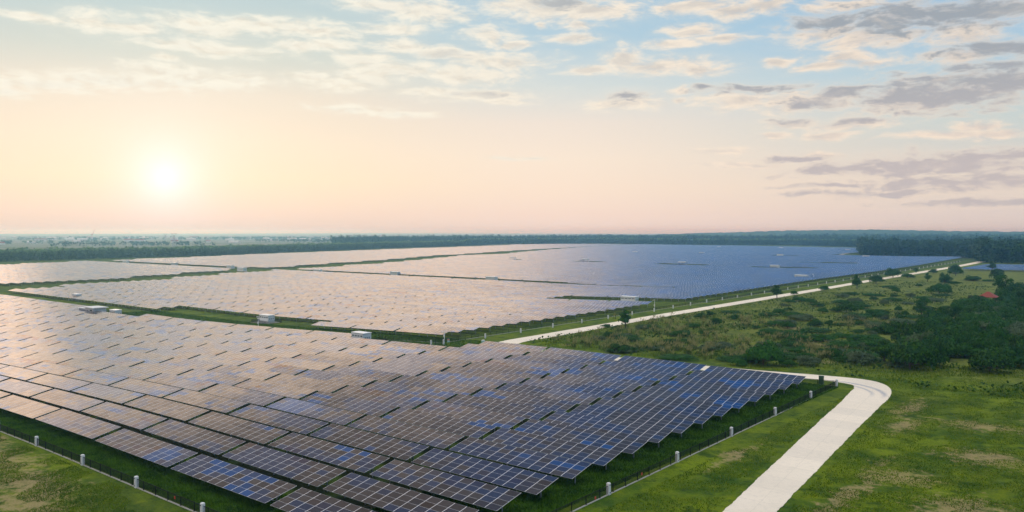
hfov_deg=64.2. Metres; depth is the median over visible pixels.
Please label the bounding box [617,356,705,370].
solar table
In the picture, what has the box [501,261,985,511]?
road
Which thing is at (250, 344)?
solar table
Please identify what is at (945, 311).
shrub
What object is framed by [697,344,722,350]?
shrub
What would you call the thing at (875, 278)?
shrub
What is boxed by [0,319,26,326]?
solar table
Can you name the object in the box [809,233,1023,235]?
forest
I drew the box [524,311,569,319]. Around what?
solar table
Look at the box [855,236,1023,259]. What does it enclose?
forest
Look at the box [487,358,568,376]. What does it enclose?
solar table
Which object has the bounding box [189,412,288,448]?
solar table
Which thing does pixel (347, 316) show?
solar table
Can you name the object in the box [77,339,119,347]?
solar table
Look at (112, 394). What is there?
solar table
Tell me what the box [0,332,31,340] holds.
solar table
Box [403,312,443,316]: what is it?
solar table
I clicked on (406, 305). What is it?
solar table
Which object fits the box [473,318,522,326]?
solar table
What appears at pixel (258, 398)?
solar table
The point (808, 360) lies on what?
shrub
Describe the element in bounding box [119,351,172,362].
solar table
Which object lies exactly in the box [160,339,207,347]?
solar table
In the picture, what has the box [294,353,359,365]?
solar table
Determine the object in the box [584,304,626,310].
solar table
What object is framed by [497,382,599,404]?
solar table
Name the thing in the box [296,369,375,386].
solar table
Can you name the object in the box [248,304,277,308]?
solar table
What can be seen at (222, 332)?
solar table
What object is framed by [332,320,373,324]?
solar table
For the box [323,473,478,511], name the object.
solar table
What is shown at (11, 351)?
solar table
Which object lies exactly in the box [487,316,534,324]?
solar table
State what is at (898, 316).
shrub
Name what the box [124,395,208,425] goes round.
solar table
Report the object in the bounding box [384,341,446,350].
solar table
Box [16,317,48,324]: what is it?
solar table
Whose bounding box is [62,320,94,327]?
solar table
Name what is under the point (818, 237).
forest
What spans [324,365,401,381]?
solar table
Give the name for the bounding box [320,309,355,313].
solar table
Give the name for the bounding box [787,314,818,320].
shrub
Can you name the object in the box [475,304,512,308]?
solar table
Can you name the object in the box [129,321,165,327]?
solar table
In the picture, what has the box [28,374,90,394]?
solar table
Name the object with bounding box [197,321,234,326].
solar table
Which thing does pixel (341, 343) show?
solar table
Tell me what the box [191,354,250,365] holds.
solar table
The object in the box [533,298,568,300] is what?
solar table
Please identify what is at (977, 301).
shrub
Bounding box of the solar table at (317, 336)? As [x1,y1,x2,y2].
[288,333,337,340]
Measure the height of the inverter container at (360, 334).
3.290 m
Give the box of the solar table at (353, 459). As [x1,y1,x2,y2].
[269,433,388,477]
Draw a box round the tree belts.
[1,235,505,246]
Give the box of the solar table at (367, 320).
[347,318,388,322]
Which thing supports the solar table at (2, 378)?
on the ground at (138, 501)
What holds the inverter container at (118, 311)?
on the ground at (138, 501)
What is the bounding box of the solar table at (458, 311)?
[429,309,468,313]
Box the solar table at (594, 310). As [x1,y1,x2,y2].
[556,307,599,314]
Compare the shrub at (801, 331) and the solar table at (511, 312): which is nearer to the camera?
the shrub at (801, 331)
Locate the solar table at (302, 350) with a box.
[268,345,324,355]
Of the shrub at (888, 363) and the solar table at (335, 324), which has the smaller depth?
the shrub at (888, 363)
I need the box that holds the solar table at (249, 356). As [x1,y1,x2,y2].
[217,351,275,361]
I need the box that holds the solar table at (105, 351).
[82,346,130,356]
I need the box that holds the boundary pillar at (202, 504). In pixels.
[200,502,204,511]
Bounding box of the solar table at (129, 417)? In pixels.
[81,402,166,434]
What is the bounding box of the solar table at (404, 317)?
[377,315,417,319]
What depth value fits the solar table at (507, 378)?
157.44 m
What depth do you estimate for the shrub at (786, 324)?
246.71 m
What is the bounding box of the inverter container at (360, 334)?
[351,331,371,338]
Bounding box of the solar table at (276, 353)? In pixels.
[244,348,301,357]
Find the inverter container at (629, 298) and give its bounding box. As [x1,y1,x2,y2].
[621,296,638,300]
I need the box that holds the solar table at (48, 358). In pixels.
[23,352,71,363]
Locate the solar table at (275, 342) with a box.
[247,338,295,345]
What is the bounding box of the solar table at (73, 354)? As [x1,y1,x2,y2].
[54,350,101,359]
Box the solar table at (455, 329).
[415,325,466,335]
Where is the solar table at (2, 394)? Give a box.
[0,391,9,398]
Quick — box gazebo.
[980,292,998,299]
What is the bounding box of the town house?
[186,238,195,240]
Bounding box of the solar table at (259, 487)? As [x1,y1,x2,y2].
[171,454,295,502]
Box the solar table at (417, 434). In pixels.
[348,415,463,451]
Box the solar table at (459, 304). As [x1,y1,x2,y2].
[440,303,475,306]
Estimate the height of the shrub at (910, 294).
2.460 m
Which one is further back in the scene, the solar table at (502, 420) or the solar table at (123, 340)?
the solar table at (123, 340)
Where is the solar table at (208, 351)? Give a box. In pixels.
[174,346,227,356]
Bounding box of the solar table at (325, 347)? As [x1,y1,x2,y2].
[290,342,347,352]
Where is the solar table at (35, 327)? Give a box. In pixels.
[18,323,52,331]
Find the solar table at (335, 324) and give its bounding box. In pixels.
[312,321,356,329]
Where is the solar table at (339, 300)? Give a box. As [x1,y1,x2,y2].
[324,298,353,302]
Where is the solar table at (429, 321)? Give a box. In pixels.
[402,319,446,324]
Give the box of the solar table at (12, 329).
[0,325,28,333]
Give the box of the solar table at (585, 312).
[546,309,590,314]
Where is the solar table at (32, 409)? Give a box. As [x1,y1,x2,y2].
[0,395,59,418]
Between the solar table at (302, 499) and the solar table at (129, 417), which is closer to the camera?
the solar table at (302, 499)
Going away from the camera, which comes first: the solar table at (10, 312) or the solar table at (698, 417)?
the solar table at (698, 417)
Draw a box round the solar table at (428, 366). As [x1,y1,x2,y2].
[376,357,449,371]
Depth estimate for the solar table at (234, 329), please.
251.25 m
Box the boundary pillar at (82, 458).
[80,454,84,464]
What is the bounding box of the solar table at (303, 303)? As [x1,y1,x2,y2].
[287,301,318,305]
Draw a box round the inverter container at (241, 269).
[237,267,246,271]
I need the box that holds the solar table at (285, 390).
[235,378,316,398]
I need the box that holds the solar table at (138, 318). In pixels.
[121,315,152,321]
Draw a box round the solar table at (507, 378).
[443,366,527,384]
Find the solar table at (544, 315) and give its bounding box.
[511,313,558,321]
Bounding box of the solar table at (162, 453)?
[95,429,196,466]
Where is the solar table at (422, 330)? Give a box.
[396,327,450,336]
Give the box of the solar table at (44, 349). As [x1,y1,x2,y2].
[23,344,65,353]
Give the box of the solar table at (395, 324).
[371,322,416,329]
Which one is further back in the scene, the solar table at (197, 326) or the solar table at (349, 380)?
the solar table at (197, 326)
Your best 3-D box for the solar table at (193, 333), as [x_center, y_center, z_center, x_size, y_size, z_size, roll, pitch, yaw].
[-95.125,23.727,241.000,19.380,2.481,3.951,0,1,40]
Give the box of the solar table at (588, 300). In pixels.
[571,299,608,302]
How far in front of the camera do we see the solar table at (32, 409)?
130.04 m
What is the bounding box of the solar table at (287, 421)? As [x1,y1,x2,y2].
[229,404,327,437]
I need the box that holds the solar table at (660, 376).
[583,363,674,380]
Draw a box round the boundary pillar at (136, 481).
[134,476,138,487]
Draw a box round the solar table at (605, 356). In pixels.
[543,347,620,363]
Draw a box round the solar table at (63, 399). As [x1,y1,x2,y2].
[31,389,103,415]
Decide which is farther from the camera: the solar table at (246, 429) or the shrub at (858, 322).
the shrub at (858, 322)
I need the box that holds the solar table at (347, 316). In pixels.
[326,314,363,318]
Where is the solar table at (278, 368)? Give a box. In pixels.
[239,361,308,375]
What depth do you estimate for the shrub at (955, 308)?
278.57 m
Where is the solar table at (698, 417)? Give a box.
[594,397,714,427]
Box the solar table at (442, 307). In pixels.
[416,305,453,308]
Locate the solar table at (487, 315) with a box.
[457,312,500,317]
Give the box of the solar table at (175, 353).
[148,348,201,359]
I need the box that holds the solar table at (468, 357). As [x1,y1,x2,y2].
[420,350,492,363]
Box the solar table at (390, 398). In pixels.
[333,385,427,408]
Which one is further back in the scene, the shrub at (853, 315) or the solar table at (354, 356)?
the shrub at (853, 315)
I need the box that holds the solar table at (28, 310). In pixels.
[14,308,41,313]
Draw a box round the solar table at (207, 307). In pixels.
[188,304,221,311]
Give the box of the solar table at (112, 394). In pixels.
[72,383,144,408]
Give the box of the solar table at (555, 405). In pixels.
[472,388,576,413]
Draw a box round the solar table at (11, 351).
[0,347,36,356]
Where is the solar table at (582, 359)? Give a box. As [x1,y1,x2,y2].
[525,351,604,367]
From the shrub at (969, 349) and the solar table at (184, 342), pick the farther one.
the solar table at (184, 342)
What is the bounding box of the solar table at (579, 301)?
[562,300,599,303]
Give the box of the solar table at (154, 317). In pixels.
[139,314,172,319]
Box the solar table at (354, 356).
[317,350,383,361]
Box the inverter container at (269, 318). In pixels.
[259,314,275,322]
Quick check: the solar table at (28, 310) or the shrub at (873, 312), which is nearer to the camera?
the shrub at (873, 312)
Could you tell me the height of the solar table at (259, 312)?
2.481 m
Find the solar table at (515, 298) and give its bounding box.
[498,297,531,299]
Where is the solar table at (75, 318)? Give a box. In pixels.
[57,315,88,320]
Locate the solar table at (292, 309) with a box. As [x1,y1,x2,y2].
[276,307,308,312]
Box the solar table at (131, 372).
[97,365,160,379]
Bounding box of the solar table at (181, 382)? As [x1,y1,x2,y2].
[145,373,215,390]
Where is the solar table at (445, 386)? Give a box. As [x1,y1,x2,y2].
[392,375,481,395]
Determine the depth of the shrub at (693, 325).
249.54 m
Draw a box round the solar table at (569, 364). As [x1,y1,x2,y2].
[508,354,587,371]
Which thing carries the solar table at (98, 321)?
on the ground at (138, 501)
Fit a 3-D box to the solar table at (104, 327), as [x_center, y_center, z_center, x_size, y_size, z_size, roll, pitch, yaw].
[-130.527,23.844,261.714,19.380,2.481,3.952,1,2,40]
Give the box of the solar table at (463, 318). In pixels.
[432,316,473,320]
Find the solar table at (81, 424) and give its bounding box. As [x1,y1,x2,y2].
[36,409,119,439]
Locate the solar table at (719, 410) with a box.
[616,391,732,419]
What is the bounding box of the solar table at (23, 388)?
[0,378,52,400]
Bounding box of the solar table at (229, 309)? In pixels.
[214,307,249,314]
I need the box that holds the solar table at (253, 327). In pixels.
[231,324,271,329]
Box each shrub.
[591,335,606,339]
[602,331,615,336]
[605,347,638,352]
[607,343,635,351]
[613,335,644,340]
[635,325,647,328]
[638,324,663,328]
[646,346,664,349]
[654,354,698,360]
[658,338,675,343]
[669,330,691,335]
[686,323,703,326]
[694,312,708,318]
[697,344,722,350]
[703,341,734,347]
[706,310,715,315]
[708,317,721,322]
[715,355,734,361]
[721,310,740,313]
[727,314,738,319]
[727,358,747,365]
[734,353,765,361]
[744,339,784,365]
[755,330,772,335]
[755,341,781,346]
[758,312,779,315]
[758,328,779,331]
[764,321,783,324]
[772,308,785,313]
[772,330,803,336]
[775,319,796,323]
[778,359,797,365]
[779,321,794,328]
[779,346,798,350]
[781,299,795,302]
[781,312,805,315]
[781,330,793,337]
[781,339,802,346]
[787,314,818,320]
[791,345,811,352]
[792,297,805,300]
[792,328,805,333]
[795,327,831,332]
[795,355,821,366]
[796,352,815,356]
[803,336,823,341]
[809,302,824,306]
[809,318,823,325]
[811,333,838,340]
[816,347,844,355]
[817,307,828,312]
[818,285,829,289]
[823,339,861,347]
[824,320,832,325]
[828,332,854,337]
[830,350,843,358]
[831,299,851,303]
[832,302,858,312]
[832,356,850,361]
[834,293,848,296]
[841,314,866,319]
[843,349,879,358]
[845,292,858,294]
[846,298,862,300]
[846,350,875,365]
[848,312,874,317]
[848,334,870,341]
[850,329,864,332]
[852,303,873,307]
[854,321,865,324]
[860,336,889,342]
[862,320,881,326]
[863,334,883,338]
[864,308,884,315]
[868,274,884,282]
[872,321,901,334]
[880,299,888,303]
[880,314,888,319]
[883,297,901,301]
[884,267,901,275]
[884,361,904,367]
[886,338,937,368]
[887,318,914,322]
[890,320,934,341]
[893,314,902,318]
[896,334,919,341]
[900,273,915,277]
[903,315,919,317]
[904,330,934,342]
[905,293,915,296]
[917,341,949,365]
[922,332,963,356]
[925,283,952,293]
[930,298,943,301]
[932,294,953,295]
[937,307,953,316]
[939,273,952,281]
[947,264,963,275]
[948,345,979,357]
[949,303,965,315]
[952,298,970,302]
[953,300,972,305]
[965,275,981,279]
[967,346,1016,371]
[969,297,986,304]
[976,299,1001,307]
[979,321,1000,330]
[983,322,1001,331]
[988,269,1004,277]
[994,292,1018,301]
[995,287,1017,296]
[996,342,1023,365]
[1001,323,1023,337]
[1014,314,1023,321]
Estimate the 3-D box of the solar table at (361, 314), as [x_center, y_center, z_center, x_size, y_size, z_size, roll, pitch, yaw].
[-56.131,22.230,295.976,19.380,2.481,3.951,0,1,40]
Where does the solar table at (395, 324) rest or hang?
on the ground at (138, 501)
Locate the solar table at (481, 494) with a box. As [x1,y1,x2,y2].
[370,460,520,511]
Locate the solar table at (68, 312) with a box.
[55,310,82,315]
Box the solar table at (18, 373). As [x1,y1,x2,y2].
[0,366,45,383]
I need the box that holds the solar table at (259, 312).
[243,310,279,314]
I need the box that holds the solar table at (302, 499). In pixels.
[270,487,374,511]
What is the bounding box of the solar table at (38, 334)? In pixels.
[19,330,56,338]
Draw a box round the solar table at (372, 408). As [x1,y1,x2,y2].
[302,391,397,416]
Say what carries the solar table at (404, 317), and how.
on the ground at (138, 501)
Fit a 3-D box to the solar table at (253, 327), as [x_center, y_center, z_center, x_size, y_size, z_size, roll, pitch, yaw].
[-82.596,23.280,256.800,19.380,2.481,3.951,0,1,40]
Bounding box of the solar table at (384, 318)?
[363,316,403,323]
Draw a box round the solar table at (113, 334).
[94,330,132,337]
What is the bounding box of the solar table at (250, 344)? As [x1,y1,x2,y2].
[223,340,274,348]
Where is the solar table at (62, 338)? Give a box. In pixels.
[46,335,85,342]
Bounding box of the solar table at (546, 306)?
[524,305,564,308]
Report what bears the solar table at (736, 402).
on the ground at (138, 501)
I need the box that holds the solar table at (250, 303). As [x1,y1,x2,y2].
[234,301,262,304]
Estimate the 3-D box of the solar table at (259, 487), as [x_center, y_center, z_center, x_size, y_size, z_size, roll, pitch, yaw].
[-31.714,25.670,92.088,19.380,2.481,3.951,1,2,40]
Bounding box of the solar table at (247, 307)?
[232,306,263,310]
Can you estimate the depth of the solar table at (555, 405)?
133.79 m
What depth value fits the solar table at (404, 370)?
165.10 m
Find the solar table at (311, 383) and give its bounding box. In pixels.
[266,373,346,392]
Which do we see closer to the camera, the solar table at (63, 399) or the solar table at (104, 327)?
the solar table at (63, 399)
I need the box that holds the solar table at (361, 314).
[339,312,377,317]
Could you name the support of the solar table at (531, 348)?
on the ground at (138, 501)
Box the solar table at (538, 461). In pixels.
[449,437,591,482]
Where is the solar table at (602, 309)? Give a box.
[565,306,608,312]
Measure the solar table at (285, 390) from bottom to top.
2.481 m
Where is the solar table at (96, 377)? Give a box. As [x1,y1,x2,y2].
[65,369,127,387]
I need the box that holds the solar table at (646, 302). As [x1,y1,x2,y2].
[609,300,651,306]
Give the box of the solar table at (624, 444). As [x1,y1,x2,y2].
[515,419,647,457]
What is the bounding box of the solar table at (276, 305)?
[261,303,290,307]
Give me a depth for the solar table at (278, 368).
167.50 m
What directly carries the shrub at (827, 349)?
on the ground at (138, 501)
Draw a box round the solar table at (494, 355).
[441,346,511,359]
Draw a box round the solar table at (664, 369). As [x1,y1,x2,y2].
[601,360,691,375]
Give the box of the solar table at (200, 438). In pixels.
[144,419,245,459]
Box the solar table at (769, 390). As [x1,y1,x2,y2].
[672,374,778,398]
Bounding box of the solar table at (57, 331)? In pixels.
[42,328,79,335]
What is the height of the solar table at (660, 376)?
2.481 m
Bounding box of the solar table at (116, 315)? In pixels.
[95,312,126,318]
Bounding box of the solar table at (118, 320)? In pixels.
[101,317,135,323]
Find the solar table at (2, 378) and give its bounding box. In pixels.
[0,376,8,381]
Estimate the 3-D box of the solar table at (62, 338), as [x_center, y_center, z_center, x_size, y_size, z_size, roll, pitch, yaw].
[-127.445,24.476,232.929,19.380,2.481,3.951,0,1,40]
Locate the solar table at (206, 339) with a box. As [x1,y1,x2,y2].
[183,336,229,343]
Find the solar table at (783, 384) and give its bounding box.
[690,370,793,392]
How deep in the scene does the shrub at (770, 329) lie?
238.26 m
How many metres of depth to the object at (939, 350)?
175.75 m
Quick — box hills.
[637,229,1023,235]
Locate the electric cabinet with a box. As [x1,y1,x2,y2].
[819,375,823,383]
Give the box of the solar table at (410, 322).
[386,320,432,325]
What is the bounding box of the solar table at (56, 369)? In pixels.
[26,362,80,376]
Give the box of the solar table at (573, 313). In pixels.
[534,310,579,317]
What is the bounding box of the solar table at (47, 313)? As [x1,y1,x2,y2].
[36,311,64,316]
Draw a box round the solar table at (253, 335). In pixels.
[227,332,272,340]
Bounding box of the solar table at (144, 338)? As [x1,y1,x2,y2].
[126,335,168,341]
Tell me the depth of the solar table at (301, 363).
172.84 m
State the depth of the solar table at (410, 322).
259.47 m
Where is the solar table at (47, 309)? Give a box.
[35,307,60,312]
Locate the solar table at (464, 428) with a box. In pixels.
[382,407,496,439]
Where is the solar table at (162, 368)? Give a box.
[132,361,192,374]
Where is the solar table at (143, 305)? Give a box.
[136,303,164,310]
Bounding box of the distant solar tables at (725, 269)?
[0,244,1023,309]
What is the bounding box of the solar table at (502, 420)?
[415,400,525,429]
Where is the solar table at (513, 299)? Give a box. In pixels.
[489,298,522,300]
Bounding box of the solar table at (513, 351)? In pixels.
[460,343,529,356]
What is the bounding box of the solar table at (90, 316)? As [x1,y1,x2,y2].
[78,313,108,319]
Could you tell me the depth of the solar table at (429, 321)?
264.77 m
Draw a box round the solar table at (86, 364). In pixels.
[59,358,113,371]
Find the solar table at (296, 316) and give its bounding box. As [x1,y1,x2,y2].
[275,313,312,320]
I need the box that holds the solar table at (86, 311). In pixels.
[74,309,102,313]
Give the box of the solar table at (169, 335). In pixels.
[147,332,189,339]
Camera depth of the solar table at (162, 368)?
170.04 m
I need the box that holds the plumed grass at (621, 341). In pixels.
[548,308,897,359]
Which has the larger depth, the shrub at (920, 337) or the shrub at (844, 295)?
the shrub at (844, 295)
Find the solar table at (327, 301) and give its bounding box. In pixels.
[312,299,342,303]
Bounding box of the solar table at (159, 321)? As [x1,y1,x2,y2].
[148,319,184,324]
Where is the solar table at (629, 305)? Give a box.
[592,302,634,308]
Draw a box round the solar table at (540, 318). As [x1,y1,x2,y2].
[501,315,546,322]
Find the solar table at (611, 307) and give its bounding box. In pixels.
[575,305,618,311]
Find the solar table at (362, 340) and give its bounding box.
[333,336,387,346]
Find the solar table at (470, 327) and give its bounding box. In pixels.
[430,323,480,333]
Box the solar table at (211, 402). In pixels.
[164,389,246,416]
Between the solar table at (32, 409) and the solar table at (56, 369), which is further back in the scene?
the solar table at (56, 369)
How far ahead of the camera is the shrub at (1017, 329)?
211.61 m
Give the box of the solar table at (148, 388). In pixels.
[109,378,181,399]
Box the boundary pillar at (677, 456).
[675,451,678,461]
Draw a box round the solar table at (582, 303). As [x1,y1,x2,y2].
[551,301,591,304]
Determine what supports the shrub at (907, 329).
on the ground at (138, 501)
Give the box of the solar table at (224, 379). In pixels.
[178,369,248,385]
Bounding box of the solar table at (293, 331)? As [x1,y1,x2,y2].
[268,327,312,333]
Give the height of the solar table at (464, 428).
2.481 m
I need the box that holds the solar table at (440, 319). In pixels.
[417,317,460,322]
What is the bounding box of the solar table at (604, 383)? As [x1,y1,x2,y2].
[543,372,640,391]
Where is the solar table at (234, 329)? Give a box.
[211,326,252,332]
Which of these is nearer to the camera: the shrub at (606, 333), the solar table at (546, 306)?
the shrub at (606, 333)
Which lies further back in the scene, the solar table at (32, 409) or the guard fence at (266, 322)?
the guard fence at (266, 322)
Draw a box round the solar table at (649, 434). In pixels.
[543,411,671,446]
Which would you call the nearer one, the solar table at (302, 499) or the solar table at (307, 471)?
the solar table at (302, 499)
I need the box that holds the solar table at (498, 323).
[459,319,508,328]
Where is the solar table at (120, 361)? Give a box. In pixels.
[90,355,144,366]
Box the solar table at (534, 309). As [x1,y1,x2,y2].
[503,307,544,311]
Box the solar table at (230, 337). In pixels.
[207,334,252,342]
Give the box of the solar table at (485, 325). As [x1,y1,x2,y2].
[445,321,494,330]
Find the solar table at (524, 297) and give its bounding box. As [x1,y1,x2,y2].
[508,296,540,298]
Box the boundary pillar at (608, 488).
[606,482,610,494]
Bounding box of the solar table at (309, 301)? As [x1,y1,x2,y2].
[300,300,330,304]
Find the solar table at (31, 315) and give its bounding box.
[16,313,44,318]
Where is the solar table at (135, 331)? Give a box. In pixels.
[116,328,154,336]
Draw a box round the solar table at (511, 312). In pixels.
[481,310,523,313]
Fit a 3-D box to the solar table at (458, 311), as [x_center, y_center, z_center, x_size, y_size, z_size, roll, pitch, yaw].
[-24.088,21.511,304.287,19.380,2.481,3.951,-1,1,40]
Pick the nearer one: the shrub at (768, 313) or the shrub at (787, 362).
the shrub at (787, 362)
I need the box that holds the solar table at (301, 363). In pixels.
[268,357,334,371]
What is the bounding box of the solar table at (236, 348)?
[199,343,251,353]
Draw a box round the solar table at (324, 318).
[307,315,347,321]
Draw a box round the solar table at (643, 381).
[564,368,658,385]
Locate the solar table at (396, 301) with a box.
[376,299,405,302]
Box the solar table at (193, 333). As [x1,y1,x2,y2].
[171,330,212,337]
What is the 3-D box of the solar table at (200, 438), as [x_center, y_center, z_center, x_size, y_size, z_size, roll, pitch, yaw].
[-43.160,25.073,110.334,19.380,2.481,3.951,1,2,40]
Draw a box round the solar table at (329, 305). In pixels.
[315,304,348,307]
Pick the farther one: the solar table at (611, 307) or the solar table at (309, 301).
the solar table at (309, 301)
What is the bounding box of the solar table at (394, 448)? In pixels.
[310,424,428,463]
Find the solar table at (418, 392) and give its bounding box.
[364,380,455,401]
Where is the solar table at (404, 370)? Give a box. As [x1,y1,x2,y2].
[351,361,426,375]
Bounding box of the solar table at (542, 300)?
[524,299,559,301]
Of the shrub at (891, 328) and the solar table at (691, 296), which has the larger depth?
the solar table at (691, 296)
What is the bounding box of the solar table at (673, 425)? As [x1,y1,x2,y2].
[569,404,693,436]
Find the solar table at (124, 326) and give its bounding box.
[108,323,144,328]
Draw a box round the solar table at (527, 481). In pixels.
[412,448,557,497]
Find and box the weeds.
[0,310,838,511]
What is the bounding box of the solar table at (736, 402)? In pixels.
[636,385,749,412]
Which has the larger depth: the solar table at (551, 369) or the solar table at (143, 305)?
the solar table at (143, 305)
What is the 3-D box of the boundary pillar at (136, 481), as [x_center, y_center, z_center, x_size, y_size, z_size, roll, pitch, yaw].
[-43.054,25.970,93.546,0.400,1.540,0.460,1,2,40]
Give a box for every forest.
[0,241,496,261]
[329,234,1023,242]
[463,237,963,244]
[466,237,918,246]
[598,234,1022,238]
[783,233,1023,236]
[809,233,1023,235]
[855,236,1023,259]
[858,235,1023,263]
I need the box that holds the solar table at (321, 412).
[267,397,364,427]
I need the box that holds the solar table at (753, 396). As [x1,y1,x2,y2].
[655,380,764,405]
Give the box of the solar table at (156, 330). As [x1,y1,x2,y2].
[137,326,175,332]
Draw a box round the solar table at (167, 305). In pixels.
[153,302,178,309]
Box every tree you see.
[618,309,630,327]
[770,285,781,295]
[852,274,862,285]
[869,339,893,361]
[914,296,931,314]
[924,272,931,281]
[986,262,995,269]
[992,274,1017,293]
[1015,282,1023,296]
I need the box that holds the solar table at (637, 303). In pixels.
[600,301,642,307]
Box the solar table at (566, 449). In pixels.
[483,428,620,469]
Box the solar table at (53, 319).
[38,316,68,322]
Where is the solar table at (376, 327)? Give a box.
[351,324,401,333]
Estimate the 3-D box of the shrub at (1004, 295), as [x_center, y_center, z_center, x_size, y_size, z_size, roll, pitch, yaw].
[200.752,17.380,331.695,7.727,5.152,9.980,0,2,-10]
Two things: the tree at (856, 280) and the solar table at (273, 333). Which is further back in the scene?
the tree at (856, 280)
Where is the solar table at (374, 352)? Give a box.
[342,347,404,360]
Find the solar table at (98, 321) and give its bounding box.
[82,318,115,324]
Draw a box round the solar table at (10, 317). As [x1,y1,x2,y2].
[0,314,25,320]
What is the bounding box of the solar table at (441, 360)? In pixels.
[399,353,471,367]
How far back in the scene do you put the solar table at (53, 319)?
287.35 m
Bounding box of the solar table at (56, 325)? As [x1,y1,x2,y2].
[40,322,73,328]
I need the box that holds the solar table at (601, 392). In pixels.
[522,377,620,397]
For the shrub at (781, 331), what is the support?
on the ground at (138, 501)
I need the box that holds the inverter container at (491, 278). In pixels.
[486,276,497,279]
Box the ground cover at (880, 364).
[533,280,1023,397]
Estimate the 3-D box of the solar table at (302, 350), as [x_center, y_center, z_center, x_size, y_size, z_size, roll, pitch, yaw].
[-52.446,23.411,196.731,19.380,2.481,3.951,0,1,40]
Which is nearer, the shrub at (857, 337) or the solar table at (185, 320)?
the shrub at (857, 337)
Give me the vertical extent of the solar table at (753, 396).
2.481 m
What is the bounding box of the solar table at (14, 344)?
[0,339,33,348]
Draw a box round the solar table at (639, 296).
[608,295,648,299]
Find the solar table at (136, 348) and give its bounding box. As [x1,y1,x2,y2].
[110,344,157,352]
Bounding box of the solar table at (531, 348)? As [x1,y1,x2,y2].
[479,341,546,353]
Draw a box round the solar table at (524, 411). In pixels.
[444,394,552,421]
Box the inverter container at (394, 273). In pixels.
[390,271,399,274]
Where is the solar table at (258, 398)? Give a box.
[201,384,282,408]
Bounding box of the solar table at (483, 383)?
[418,370,504,390]
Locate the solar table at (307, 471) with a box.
[222,443,344,491]
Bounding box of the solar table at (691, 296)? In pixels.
[656,295,694,298]
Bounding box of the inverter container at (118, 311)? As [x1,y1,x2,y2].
[110,309,121,313]
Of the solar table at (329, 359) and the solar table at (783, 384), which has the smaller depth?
the solar table at (783, 384)
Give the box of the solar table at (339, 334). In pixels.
[307,330,351,338]
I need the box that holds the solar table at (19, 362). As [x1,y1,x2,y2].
[0,355,41,368]
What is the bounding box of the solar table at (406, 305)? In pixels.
[384,303,416,306]
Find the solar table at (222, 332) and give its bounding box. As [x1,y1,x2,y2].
[192,328,233,334]
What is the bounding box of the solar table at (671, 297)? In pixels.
[647,295,689,301]
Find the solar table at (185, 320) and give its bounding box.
[168,318,201,323]
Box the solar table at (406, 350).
[363,344,426,353]
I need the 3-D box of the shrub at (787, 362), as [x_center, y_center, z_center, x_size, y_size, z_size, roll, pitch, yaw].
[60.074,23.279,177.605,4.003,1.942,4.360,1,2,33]
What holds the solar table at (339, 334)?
on the ground at (138, 501)
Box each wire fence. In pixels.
[0,424,217,511]
[379,336,442,342]
[445,290,770,341]
[551,381,835,511]
[780,261,961,289]
[802,378,832,385]
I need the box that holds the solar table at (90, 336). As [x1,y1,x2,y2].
[70,333,110,339]
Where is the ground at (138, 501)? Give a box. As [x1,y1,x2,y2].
[0,233,1023,511]
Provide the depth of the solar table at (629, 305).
320.26 m
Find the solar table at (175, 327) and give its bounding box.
[157,324,195,330]
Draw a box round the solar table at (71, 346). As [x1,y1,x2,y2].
[50,342,93,350]
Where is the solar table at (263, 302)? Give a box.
[248,300,276,303]
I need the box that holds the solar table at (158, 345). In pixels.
[136,341,183,349]
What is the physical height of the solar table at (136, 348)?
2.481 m
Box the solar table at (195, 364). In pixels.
[162,357,222,370]
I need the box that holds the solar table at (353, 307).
[348,306,382,312]
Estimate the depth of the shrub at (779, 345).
205.69 m
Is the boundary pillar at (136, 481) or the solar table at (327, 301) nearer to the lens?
the boundary pillar at (136, 481)
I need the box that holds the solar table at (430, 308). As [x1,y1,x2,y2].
[405,306,441,310]
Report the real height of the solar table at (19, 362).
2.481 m
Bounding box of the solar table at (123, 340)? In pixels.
[101,337,143,344]
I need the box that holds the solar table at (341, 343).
[312,339,368,349]
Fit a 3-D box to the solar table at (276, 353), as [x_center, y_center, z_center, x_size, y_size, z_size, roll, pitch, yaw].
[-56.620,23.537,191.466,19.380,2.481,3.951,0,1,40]
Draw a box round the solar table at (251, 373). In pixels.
[210,364,278,379]
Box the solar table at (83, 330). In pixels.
[65,326,102,333]
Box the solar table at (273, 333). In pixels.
[247,329,292,338]
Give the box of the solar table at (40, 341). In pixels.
[21,337,61,345]
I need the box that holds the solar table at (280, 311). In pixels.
[260,309,294,313]
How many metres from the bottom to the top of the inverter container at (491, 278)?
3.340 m
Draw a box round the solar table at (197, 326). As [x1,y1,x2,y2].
[178,323,216,328]
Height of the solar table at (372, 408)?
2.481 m
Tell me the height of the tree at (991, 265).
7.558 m
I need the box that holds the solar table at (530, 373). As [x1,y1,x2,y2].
[465,362,548,381]
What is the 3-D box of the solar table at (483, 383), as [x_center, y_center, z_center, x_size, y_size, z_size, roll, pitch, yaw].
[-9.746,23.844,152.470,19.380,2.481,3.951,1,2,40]
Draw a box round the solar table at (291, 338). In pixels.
[266,335,316,342]
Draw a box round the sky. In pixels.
[0,0,1023,233]
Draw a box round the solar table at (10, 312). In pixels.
[0,309,23,314]
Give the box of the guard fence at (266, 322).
[251,319,281,323]
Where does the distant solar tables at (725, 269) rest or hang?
on the ground at (138, 501)
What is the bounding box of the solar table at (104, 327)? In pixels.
[86,324,123,330]
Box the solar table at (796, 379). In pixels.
[704,366,805,387]

